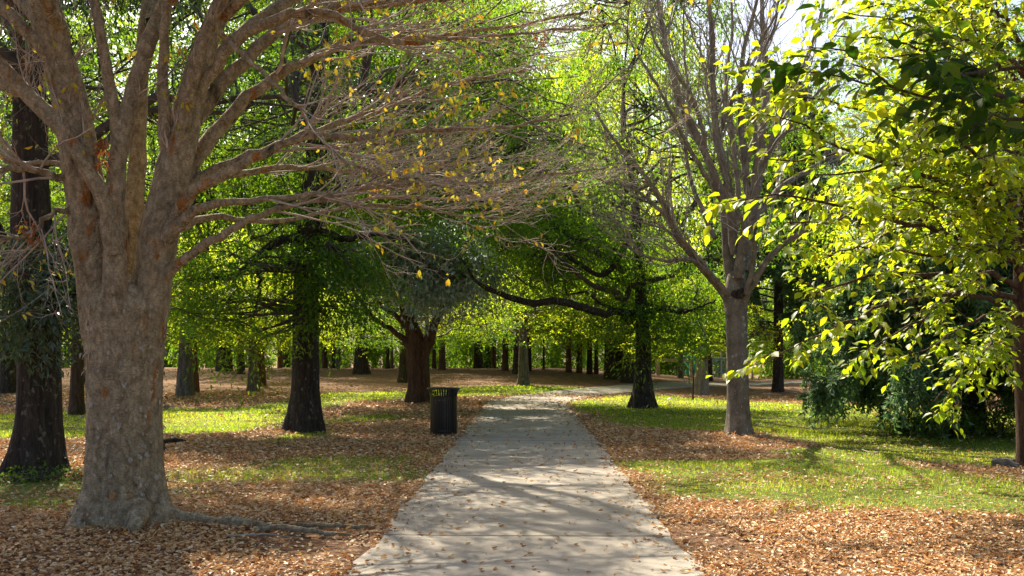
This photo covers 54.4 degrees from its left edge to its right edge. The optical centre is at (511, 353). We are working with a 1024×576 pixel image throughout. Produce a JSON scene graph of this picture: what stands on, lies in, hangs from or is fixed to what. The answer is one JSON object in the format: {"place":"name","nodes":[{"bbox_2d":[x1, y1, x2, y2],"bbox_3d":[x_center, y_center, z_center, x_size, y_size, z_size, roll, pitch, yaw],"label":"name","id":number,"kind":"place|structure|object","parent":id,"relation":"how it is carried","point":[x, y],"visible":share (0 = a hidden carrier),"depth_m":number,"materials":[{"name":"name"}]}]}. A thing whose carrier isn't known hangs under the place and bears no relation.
{"place":"outdoors","nodes":[
{"label":"outdoors","id":0,"kind":"place"},
{"bbox_2d":[0,359,1023,575],"bbox_3d":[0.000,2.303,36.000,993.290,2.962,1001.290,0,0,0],"label":"ground","id":1,"kind":"structure","parent":0,"point":[342,379],"depth_m":14.13,"materials":[{"name":"plant"}]},
{"bbox_2d":[0,187,66,392],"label":"maple tree","id":2,"kind":"object","parent":1,"relation":"on","point":[7,381],"visible":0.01,"depth_m":36.62,"materials":[{"name":"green plant"}]},
{"bbox_2d":[0,33,70,288],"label":"oak tree","id":3,"kind":"object","parent":1,"relation":"on","point":[5,163],"depth_m":44.88,"materials":[{"name":"green plant"}]},
{"bbox_2d":[0,457,83,485],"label":"ground ivy","id":4,"kind":"object","parent":1,"relation":"on","point":[37,477],"visible":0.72,"depth_m":11.96,"materials":[{"name":"green plant"}]},
{"bbox_2d":[0,104,107,414],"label":"pine tree","id":5,"kind":"object","parent":1,"relation":"on","point":[76,405],"visible":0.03,"depth_m":25.95,"materials":[{"name":"green plant"}]},
{"bbox_2d":[61,331,70,366],"bbox_3d":[-28.287,-0.477,65.008,4.991,4.812,5.480,0,0,0],"label":"bush","id":6,"kind":"object","parent":1,"relation":"on","point":[63,359],"depth_m":63.94,"materials":[{"name":"green plant"}]},
{"bbox_2d":[0,58,146,287],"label":"pine tree","id":7,"kind":"object","parent":1,"relation":"on","point":[7,208],"visible":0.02,"depth_m":33.37,"materials":[{"name":"green plant"}]},
{"bbox_2d":[13,249,176,383],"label":"maple tree","id":8,"kind":"object","parent":1,"relation":"on","point":[84,362],"depth_m":41.72,"materials":[{"name":"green plant"}]},
{"bbox_2d":[0,0,226,346],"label":"oak tree","id":9,"kind":"object","parent":1,"relation":"on","point":[85,80],"visible":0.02,"depth_m":38.31,"materials":[{"name":"green plant"}]},
{"bbox_2d":[50,110,218,324],"bbox_3d":[-22.873,-7.104,58.157,12.464,16.168,13.854,0,0,40],"label":"maple tree","id":10,"kind":"object","parent":1,"relation":"on","point":[146,177],"depth_m":57.52,"materials":[{"name":"green plant"}]},
{"bbox_2d":[66,209,292,396],"bbox_3d":[-11.187,-1.959,34.289,8.263,7.083,9.190,0,0,0],"label":"maple tree","id":11,"kind":"object","parent":1,"relation":"on","point":[185,387],"visible":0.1,"depth_m":34.08,"materials":[{"name":"green plant"}]},
{"bbox_2d":[164,325,214,367],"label":"bush","id":12,"kind":"object","parent":1,"relation":"on","point":[172,364],"visible":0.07,"depth_m":69.15,"materials":[{"name":"green plant"}]},
{"bbox_2d":[164,327,236,367],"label":"bush","id":13,"kind":"object","parent":1,"relation":"on","point":[205,357],"visible":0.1,"depth_m":65.38,"materials":[{"name":"green plant"}]},
{"bbox_2d":[166,248,291,391],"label":"maple tree","id":14,"kind":"object","parent":1,"relation":"on","point":[196,376],"visible":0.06,"depth_m":36.33,"materials":[{"name":"green plant"}]},
{"bbox_2d":[177,143,290,373],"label":"pine tree","id":15,"kind":"object","parent":1,"relation":"on","point":[241,369],"visible":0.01,"depth_m":50.84,"materials":[{"name":"green plant"}]},
{"bbox_2d":[0,0,479,476],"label":"oak tree","id":16,"kind":"object","parent":1,"relation":"on","point":[38,426],"visible":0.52,"depth_m":12.40,"materials":[{"name":"green plant"}]},
{"bbox_2d":[172,208,322,370],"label":"maple tree","id":17,"kind":"object","parent":1,"relation":"on","point":[224,357],"visible":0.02,"depth_m":53.65,"materials":[{"name":"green plant"}]},
{"bbox_2d":[230,319,276,367],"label":"bush","id":18,"kind":"object","parent":1,"relation":"on","point":[246,364],"visible":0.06,"depth_m":66.79,"materials":[{"name":"green plant"}]},
{"bbox_2d":[165,230,346,390],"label":"maple tree","id":19,"kind":"object","parent":1,"relation":"on","point":[252,386],"visible":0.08,"depth_m":36.74,"materials":[{"name":"green plant"}]},
{"bbox_2d":[176,1,339,367],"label":"oak tree","id":20,"kind":"object","parent":1,"relation":"on","point":[284,357],"visible":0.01,"depth_m":65.75,"materials":[{"name":"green plant"}]},
{"bbox_2d":[167,258,358,385],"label":"maple tree","id":21,"kind":"object","parent":1,"relation":"on","point":[261,372],"visible":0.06,"depth_m":40.02,"materials":[{"name":"green plant"}]},
{"bbox_2d":[245,133,292,367],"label":"pine tree","id":22,"kind":"object","parent":1,"relation":"on","point":[279,363],"visible":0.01,"depth_m":59.88,"materials":[{"name":"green plant"}]},
{"bbox_2d":[265,164,327,367],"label":"pine tree","id":23,"kind":"object","parent":1,"relation":"on","point":[324,364],"visible":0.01,"depth_m":59.85,"materials":[{"name":"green plant"}]},
{"bbox_2d":[267,339,328,367],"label":"bush","id":24,"kind":"object","parent":1,"relation":"on","point":[277,356],"visible":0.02,"depth_m":69.56,"materials":[{"name":"green plant"}]},
{"bbox_2d":[283,323,352,367],"bbox_3d":[-12.214,-0.311,64.364,4.671,4.282,4.140,0,0,34],"label":"bush","id":25,"kind":"object","parent":1,"relation":"on","point":[329,356],"visible":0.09,"depth_m":63.96,"materials":[{"name":"green plant"}]},
{"bbox_2d":[266,173,378,368],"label":"pine tree","id":26,"kind":"object","parent":1,"relation":"on","point":[337,361],"depth_m":57.87,"materials":[{"name":"plant"}]},
{"bbox_2d":[0,0,668,432],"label":"oak tree","id":27,"kind":"object","parent":1,"relation":"on","point":[306,258],"visible":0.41,"depth_m":19.70,"materials":[{"name":"green plant"}]},
{"bbox_2d":[291,194,385,365],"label":"maple tree","id":28,"kind":"object","parent":1,"relation":"on","point":[345,358],"depth_m":77.78,"materials":[{"name":"plant"}]},
{"bbox_2d":[325,174,354,368],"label":"pine tree","id":29,"kind":"object","parent":1,"relation":"on","point":[332,366],"depth_m":57.88,"materials":[{"name":"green plant"}]},
{"bbox_2d":[341,322,397,367],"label":"bush","id":30,"kind":"object","parent":1,"relation":"on","point":[376,354],"visible":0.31,"depth_m":65.33,"materials":[{"name":"green plant"}]},
{"bbox_2d":[279,216,463,374],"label":"maple tree","id":31,"kind":"object","parent":1,"relation":"on","point":[361,365],"visible":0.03,"depth_m":49.72,"materials":[{"name":"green plant"}]},
{"bbox_2d":[327,189,425,368],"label":"pine tree","id":32,"kind":"object","parent":1,"relation":"on","point":[387,364],"visible":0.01,"depth_m":61.90,"materials":[{"name":"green plant"}]},
{"bbox_2d":[0,0,770,536],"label":"zelkova tree","id":33,"kind":"object","parent":1,"relation":"on","point":[124,240],"visible":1,"depth_m":8.37,"materials":[{"name":"brown plant"}]},
{"bbox_2d":[321,288,459,367],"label":"maple tree","id":34,"kind":"object","parent":1,"relation":"on","point":[391,360],"visible":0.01,"depth_m":62.91,"materials":[{"name":"green plant"}]},
{"bbox_2d":[213,0,596,402],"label":"oak tree","id":35,"kind":"object","parent":1,"relation":"on","point":[431,289],"visible":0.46,"depth_m":28.75,"materials":[{"name":"green plant"}]},
{"bbox_2d":[319,280,515,382],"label":"maple tree","id":36,"kind":"object","parent":1,"relation":"on","point":[402,375],"visible":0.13,"depth_m":42.36,"materials":[{"name":"green plant"}]},
{"bbox_2d":[383,326,451,367],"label":"bush","id":37,"kind":"object","parent":1,"relation":"on","point":[398,354],"visible":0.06,"depth_m":65.85,"materials":[{"name":"green plant"}]},
{"bbox_2d":[321,235,533,386],"bbox_3d":[-3.096,-1.567,35.890,8.081,6.245,7.754,0,0,0],"label":"oak tree","id":38,"kind":"object","parent":1,"relation":"on","point":[502,327],"visible":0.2,"depth_m":35.19,"materials":[{"name":"green plant"}]},
{"bbox_2d":[427,387,459,435],"bbox_3d":[-1.298,1.101,18.900,0.637,0.914,0.637,0,0,0],"label":"trash can","id":39,"kind":"object","parent":1,"relation":"on","point":[443,416],"visible":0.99,"depth_m":18.70,"materials":[{"name":"black paint"}]},
{"bbox_2d":[416,110,479,369],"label":"pine tree","id":40,"kind":"object","parent":1,"relation":"on","point":[441,363],"depth_m":55.84,"materials":[{"name":"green plant"}]},
{"bbox_2d":[422,156,473,368],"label":"pine tree","id":41,"kind":"object","parent":1,"relation":"on","point":[434,358],"depth_m":59.89,"materials":[{"name":"brown plant"}]},
{"bbox_2d":[430,324,473,367],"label":"bush","id":42,"kind":"object","parent":1,"relation":"on","point":[453,356],"visible":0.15,"depth_m":69.85,"materials":[{"name":"green plant"}]},
{"bbox_2d":[393,251,536,367],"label":"maple tree","id":43,"kind":"object","parent":1,"relation":"on","point":[478,360],"depth_m":60.78,"materials":[{"name":"green plant"}]},
{"bbox_2d":[429,302,513,367],"bbox_3d":[-1.984,-0.799,64.376,6.373,6.060,5.649,0,0,19],"label":"bush","id":44,"kind":"object","parent":1,"relation":"on","point":[469,351],"visible":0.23,"depth_m":63.52,"materials":[{"name":"green plant"}]},
{"bbox_2d":[467,217,495,367],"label":"pine tree","id":45,"kind":"object","parent":1,"relation":"on","point":[493,357],"depth_m":59.89,"materials":[{"name":"brown plant"}]},
{"bbox_2d":[446,146,539,370],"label":"pine tree","id":46,"kind":"object","parent":1,"relation":"on","point":[505,365],"depth_m":54.86,"materials":[{"name":"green plant"}]},
{"bbox_2d":[374,0,622,367],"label":"oak tree","id":47,"kind":"object","parent":1,"relation":"on","point":[539,90],"visible":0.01,"depth_m":63.40,"materials":[{"name":"green plant"}]},
{"bbox_2d":[0,390,1023,575],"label":"leaf litter","id":48,"kind":"object","parent":1,"relation":"on","point":[187,501],"visible":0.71,"depth_m":9.39,"materials":[{"name":"brown plant"}]},
{"bbox_2d":[163,438,187,443],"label":"fallen branch","id":49,"kind":"object","parent":48,"relation":"on","point":[170,440],"visible":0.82,"depth_m":16.63,"materials":[{"name":"brown wood"}]},
{"bbox_2d":[225,533,300,537],"bbox_3d":[-2.017,1.482,8.091,0.622,0.042,0.043,0,0,-5],"label":"fallen stick","id":50,"kind":"object","parent":48,"relation":"on","point":[259,534],"visible":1,"depth_m":8.10,"materials":[{"name":"brown wood"}]},
{"bbox_2d":[0,0,1023,377],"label":"woods","id":51,"kind":"object","parent":1,"relation":"on","point":[846,86],"visible":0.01,"depth_m":116.19,"materials":[{"name":"green plant"}]},
{"bbox_2d":[455,277,580,370],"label":"oak tree","id":52,"kind":"object","parent":1,"relation":"on","point":[530,359],"visible":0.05,"depth_m":53.88,"materials":[{"name":"green plant"}]},
{"bbox_2d":[440,259,596,373],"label":"oak tree","id":53,"kind":"object","parent":1,"relation":"on","point":[515,358],"visible":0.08,"depth_m":48.80,"materials":[{"name":"green plant"}]},
{"bbox_2d":[499,334,550,367],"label":"bush","id":54,"kind":"object","parent":1,"relation":"on","point":[510,352],"visible":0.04,"depth_m":67.76,"materials":[{"name":"green plant"}]},
{"bbox_2d":[423,246,633,384],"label":"maple tree","id":55,"kind":"object","parent":1,"relation":"on","point":[523,372],"visible":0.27,"depth_m":41.25,"materials":[{"name":"green plant"}]},
{"bbox_2d":[500,293,573,369],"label":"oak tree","id":56,"kind":"object","parent":1,"relation":"on","point":[543,347],"visible":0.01,"depth_m":55.95,"materials":[{"name":"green plant"}]},
{"bbox_2d":[531,333,603,369],"bbox_3d":[3.275,-0.717,63.932,5.665,5.400,5.022,0,0,23],"label":"bush","id":57,"kind":"object","parent":1,"relation":"on","point":[555,348],"visible":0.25,"depth_m":63.43,"materials":[{"name":"green plant"}]},
{"bbox_2d":[533,277,604,373],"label":"oak tree","id":58,"kind":"object","parent":1,"relation":"on","point":[596,367],"visible":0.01,"depth_m":52.91,"materials":[{"name":"green plant"}]},
{"bbox_2d":[510,127,631,372],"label":"pine tree","id":59,"kind":"object","parent":1,"relation":"on","point":[578,366],"visible":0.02,"depth_m":52.86,"materials":[{"name":"green plant"}]},
{"bbox_2d":[510,92,631,372],"bbox_3d":[3.090,-6.413,53.121,8.371,15.056,8.139,0,0,0],"label":"pine tree","id":60,"kind":"object","parent":1,"relation":"on","point":[568,367],"visible":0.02,"depth_m":52.86,"materials":[{"name":"green plant"}]},
{"bbox_2d":[524,121,646,373],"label":"pine tree","id":61,"kind":"object","parent":1,"relation":"on","point":[589,369],"visible":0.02,"depth_m":51.86,"materials":[{"name":"green plant"}]},
{"bbox_2d":[574,340,604,369],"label":"bush","id":62,"kind":"object","parent":1,"relation":"on","point":[602,353],"visible":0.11,"depth_m":71.89,"materials":[{"name":"green plant"}]},
{"bbox_2d":[510,214,708,379],"bbox_3d":[4.469,-2.678,47.042,9.998,7.996,10.146,0,0,0],"label":"oak tree","id":63,"kind":"object","parent":1,"relation":"on","point":[608,373],"visible":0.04,"depth_m":46.74,"materials":[{"name":"green plant"}]},
{"bbox_2d":[534,270,707,377],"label":"maple tree","id":64,"kind":"object","parent":1,"relation":"on","point":[618,358],"visible":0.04,"depth_m":48.82,"materials":[{"name":"green plant"}]},
{"bbox_2d":[393,0,850,408],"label":"oak tree","id":65,"kind":"object","parent":1,"relation":"on","point":[642,314],"visible":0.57,"depth_m":27.61,"materials":[{"name":"green plant"}]},
{"bbox_2d":[528,44,720,362],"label":"maple tree","id":66,"kind":"object","parent":1,"relation":"on","point":[681,194],"visible":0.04,"depth_m":74.39,"materials":[{"name":"green plant"}]},
{"bbox_2d":[530,221,723,382],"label":"oak tree","id":67,"kind":"object","parent":1,"relation":"on","point":[627,378],"visible":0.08,"depth_m":44.70,"materials":[{"name":"green plant"}]},
{"bbox_2d":[552,275,709,358],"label":"maple tree","id":68,"kind":"object","parent":1,"relation":"on","point":[602,332],"visible":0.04,"depth_m":46.50,"materials":[{"name":"green plant"}]},
{"bbox_2d":[602,347,677,375],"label":"bush","id":69,"kind":"object","parent":1,"relation":"on","point":[662,368],"visible":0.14,"depth_m":70.74,"materials":[{"name":"green plant"}]},
{"bbox_2d":[491,1,791,322],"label":"maple tree","id":70,"kind":"object","parent":1,"relation":"on","point":[693,205],"visible":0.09,"depth_m":48.86,"materials":[{"name":"green plant"}]},
{"bbox_2d":[656,357,691,377],"bbox_3d":[9.773,0.821,59.977,2.179,1.228,0.225,0,0,0],"label":"wooden rail fence","id":71,"kind":"object","parent":1,"relation":"on","point":[667,360],"visible":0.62,"depth_m":59.91,"materials":[{"name":"brown wood"}]},
{"bbox_2d":[654,348,694,376],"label":"bush","id":72,"kind":"object","parent":1,"relation":"on","point":[674,365],"visible":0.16,"depth_m":71.38,"materials":[{"name":"green plant"}]},
{"bbox_2d":[655,273,725,377],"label":"maple tree","id":73,"kind":"object","parent":1,"relation":"on","point":[680,374],"visible":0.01,"depth_m":57.87,"materials":[{"name":"plant"}]},
{"bbox_2d":[681,335,702,399],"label":"sapling","id":74,"kind":"object","parent":1,"relation":"on","point":[693,370],"visible":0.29,"depth_m":33.23,"materials":[{"name":"green plant"}]},
{"bbox_2d":[640,142,759,369],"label":"maple tree","id":75,"kind":"object","parent":1,"relation":"on","point":[681,203],"visible":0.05,"depth_m":81.90,"materials":[{"name":"green plant"}]},
{"bbox_2d":[618,274,787,394],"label":"maple tree","id":76,"kind":"object","parent":1,"relation":"on","point":[701,384],"visible":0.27,"depth_m":37.17,"materials":[{"name":"green plant"}]},
{"bbox_2d":[683,347,725,377],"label":"bush","id":77,"kind":"object","parent":1,"relation":"on","point":[718,362],"visible":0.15,"depth_m":69.52,"materials":[{"name":"green plant"}]},
{"bbox_2d":[661,274,771,380],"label":"oak tree","id":78,"kind":"object","parent":1,"relation":"on","point":[710,370],"visible":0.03,"depth_m":53.81,"materials":[{"name":"green plant"}]},
{"bbox_2d":[712,358,726,377],"bbox_3d":[12.676,0.895,60.000,1.839,1.377,0.100,0,0,0],"label":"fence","id":79,"kind":"object","parent":1,"relation":"on","point":[720,368],"visible":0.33,"depth_m":59.99,"materials":[{"name":"grey metal"}]},
{"bbox_2d":[712,352,726,377],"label":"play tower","id":80,"kind":"structure","parent":1,"relation":"on","point":[721,361],"depth_m":63.94,"materials":[{"name":"brown"}]},
{"bbox_2d":[503,0,940,434],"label":"bare tree","id":81,"kind":"object","parent":1,"relation":"on","point":[735,291],"visible":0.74,"depth_m":18.56,"materials":[{"name":"grey plant"}]},
{"bbox_2d":[669,264,795,348],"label":"oak tree","id":82,"kind":"object","parent":1,"relation":"on","point":[768,298],"visible":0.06,"depth_m":53.04,"materials":[{"name":"green plant"}]},
{"bbox_2d":[717,289,830,378],"bbox_3d":[17.319,-0.588,63.875,6.305,7.570,7.113,0,0,-41],"label":"bush","id":83,"kind":"object","parent":1,"relation":"on","point":[788,372],"visible":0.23,"depth_m":62.91,"materials":[{"name":"green plant"}]},
{"bbox_2d":[654,72,903,391],"bbox_3d":[10.614,-5.059,40.312,10.436,13.446,9.167,0,0,-29],"label":"tree","id":84,"kind":"object","parent":1,"relation":"on","point":[781,290],"visible":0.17,"depth_m":39.21,"materials":[{"name":"green plant"}]},
{"bbox_2d":[755,335,824,377],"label":"bush","id":85,"kind":"object","parent":1,"relation":"on","point":[792,356],"visible":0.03,"depth_m":69.36,"materials":[{"name":"green plant"}]},
{"bbox_2d":[756,106,882,375],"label":"oak tree","id":86,"kind":"object","parent":1,"relation":"on","point":[838,137],"visible":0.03,"depth_m":73.06,"materials":[{"name":"green plant"}]},
{"bbox_2d":[807,340,832,376],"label":"bush","id":87,"kind":"object","parent":1,"relation":"on","point":[825,346],"visible":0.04,"depth_m":66.35,"materials":[{"name":"green plant"}]},
{"bbox_2d":[699,0,1023,468],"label":"young shade tree","id":88,"kind":"object","parent":1,"relation":"on","point":[992,183],"visible":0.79,"depth_m":10.24,"materials":[{"name":"green plant"}]},
{"bbox_2d":[777,84,964,343],"bbox_3d":[12.668,-3.353,30.894,7.790,10.150,8.659,0,0,-31],"label":"maple tree","id":89,"kind":"object","parent":1,"relation":"on","point":[844,191],"visible":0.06,"depth_m":31.48,"materials":[{"name":"green plant"}]},
{"bbox_2d":[751,0,1023,182],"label":"overhanging tree","id":90,"kind":"object","parent":1,"relation":"on","point":[962,75],"visible":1,"depth_m":5.57,"materials":[{"name":"green plant"}]},
{"bbox_2d":[797,142,1017,440],"bbox_3d":[9.223,-1.200,19.063,7.971,6.048,6.952,0,0,0],"label":"weeping conifer","id":91,"kind":"object","parent":1,"relation":"on","point":[829,393],"visible":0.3,"depth_m":18.21,"materials":[{"name":"green plant"}]},
{"bbox_2d":[878,412,942,437],"bbox_3d":[7.644,1.417,19.034,1.285,0.801,1.084,0,0,19],"label":"undergrowth shrub","id":92,"kind":"object","parent":1,"relation":"on","point":[906,432],"visible":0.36,"depth_m":18.94,"materials":[{"name":"green plant"}]},
{"bbox_2d":[829,0,1023,298],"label":"oak tree","id":93,"kind":"object","parent":1,"relation":"on","point":[1011,43],"visible":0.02,"depth_m":41.57,"materials":[{"name":"green plant"}]},
{"bbox_2d":[903,410,998,440],"bbox_3d":[8.025,1.444,18.271,1.627,0.956,1.437,0,0,24],"label":"undergrowth shrub","id":94,"kind":"object","parent":1,"relation":"on","point":[949,430],"visible":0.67,"depth_m":18.12,"materials":[{"name":"green plant"}]},
{"bbox_2d":[949,393,1015,437],"bbox_3d":[9.098,1.252,18.771,1.802,1.164,1.806,0,0,0],"label":"undergrowth shrub","id":95,"kind":"object","parent":1,"relation":"on","point":[998,423],"visible":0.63,"depth_m":18.58,"materials":[{"name":"green plant"}]},
{"bbox_2d":[991,458,1020,467],"bbox_3d":[6.612,1.483,13.300,0.398,0.191,0.334,0,0,21],"label":"rock","id":96,"kind":"object","parent":1,"relation":"on","point":[1004,462],"visible":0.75,"depth_m":13.20,"materials":[{"name":"grey stone"}]},
{"bbox_2d":[997,22,1023,148],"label":"oak tree","id":97,"kind":"object","parent":1,"relation":"on","point":[1015,43],"depth_m":46.66,"materials":[{"name":"green plant"}]},
{"bbox_2d":[0,384,1023,564],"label":"grass","id":98,"kind":"structure","parent":0,"point":[331,395],"depth_m":17.77,"materials":[{"name":"green plant"}]},
{"bbox_2d":[0,0,1023,360],"label":"sky","id":99,"kind":"structure","parent":0,"point":[791,9],"materials":[{"name":"white"}]},
{"bbox_2d":[348,381,816,575],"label":"path","id":100,"kind":"structure","parent":0,"point":[586,529],"depth_m":9.54,"materials":[{"name":"concrete"}]},
{"bbox_2d":[355,396,704,575],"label":"fallen leaves","id":101,"kind":"object","parent":100,"relation":"on","point":[501,525],"visible":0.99,"depth_m":10.70,"materials":[{"name":"plant"}]},
{"bbox_2d":[683,346,696,376],"bbox_3d":[11.418,0.140,61.846,1.796,2.742,0.949,0,0,0],"label":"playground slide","id":102,"kind":"object","parent":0,"point":[686,371],"visible":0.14,"depth_m":61.54,"materials":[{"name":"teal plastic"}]}
]}

